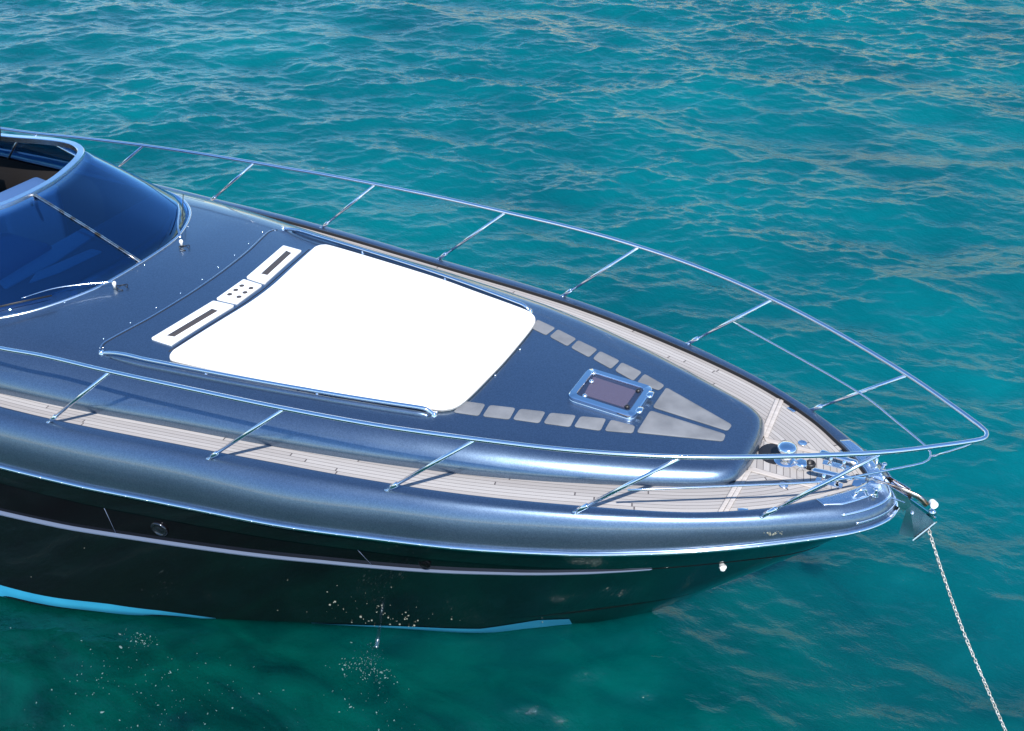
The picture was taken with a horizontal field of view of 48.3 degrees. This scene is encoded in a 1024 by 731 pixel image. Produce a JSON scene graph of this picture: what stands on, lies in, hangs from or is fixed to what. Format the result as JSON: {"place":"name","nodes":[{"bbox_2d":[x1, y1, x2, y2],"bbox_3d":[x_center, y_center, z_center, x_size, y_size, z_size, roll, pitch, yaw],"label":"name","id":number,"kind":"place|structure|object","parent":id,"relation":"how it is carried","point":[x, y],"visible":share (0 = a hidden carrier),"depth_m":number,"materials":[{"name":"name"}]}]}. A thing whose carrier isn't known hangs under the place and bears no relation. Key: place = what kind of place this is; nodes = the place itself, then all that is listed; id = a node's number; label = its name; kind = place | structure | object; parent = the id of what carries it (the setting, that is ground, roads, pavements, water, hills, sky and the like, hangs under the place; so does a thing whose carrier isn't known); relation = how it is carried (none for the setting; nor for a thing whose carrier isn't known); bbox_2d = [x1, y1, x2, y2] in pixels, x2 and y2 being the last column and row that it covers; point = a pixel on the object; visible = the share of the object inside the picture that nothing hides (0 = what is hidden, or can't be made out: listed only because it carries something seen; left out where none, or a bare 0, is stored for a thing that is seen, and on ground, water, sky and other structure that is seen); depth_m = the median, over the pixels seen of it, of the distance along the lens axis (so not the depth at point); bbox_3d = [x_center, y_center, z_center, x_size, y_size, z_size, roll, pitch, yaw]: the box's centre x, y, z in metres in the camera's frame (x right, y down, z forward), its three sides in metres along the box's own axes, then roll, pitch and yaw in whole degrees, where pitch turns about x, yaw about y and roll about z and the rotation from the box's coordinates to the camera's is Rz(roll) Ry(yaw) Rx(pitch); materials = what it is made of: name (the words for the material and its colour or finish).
{"place":"outdoors","nodes":[
{"label":"outdoors","id":0,"kind":"place"},
{"bbox_2d":[0,0,1023,730],"bbox_3d":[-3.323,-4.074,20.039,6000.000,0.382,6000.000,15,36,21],"label":"water","id":1,"kind":"structure","parent":0,"point":[852,168],"depth_m":16.69,"materials":[{"name":"teal liquid"}]},
{"bbox_2d":[10,627,414,730],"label":"foam","id":2,"kind":"object","parent":1,"relation":"on","point":[120,646],"visible":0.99,"depth_m":9.73,"materials":[{"name":"white"}]},
{"bbox_2d":[0,127,988,632],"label":"motor yacht","id":3,"kind":"object","parent":1,"relation":"on","point":[572,461],"visible":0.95,"depth_m":9.27,"materials":[{"name":"blue paint"}]},
{"bbox_2d":[169,244,535,412],"bbox_3d":[-1.226,-0.345,9.988,2.648,0.098,2.343,15,36,21],"label":"sun pad","id":4,"kind":"object","parent":3,"relation":"on","point":[325,317],"visible":0.99,"depth_m":9.80,"materials":[{"name":"white fabric"}]},
{"bbox_2d":[865,476,937,540],"bbox_3d":[2.896,1.061,8.535,0.561,0.422,0.171,15,36,21],"label":"anchor","id":5,"kind":"object","parent":3,"relation":"hanging from","point":[917,519],"visible":1,"depth_m":8.47,"materials":[{"name":"metal"}]},
{"bbox_2d":[927,528,1006,730],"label":"anchor chain","id":6,"kind":"object","parent":5,"relation":"attached to","point":[961,625],"visible":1,"depth_m":8.82,"materials":[{"name":"silver metal"}]}
]}

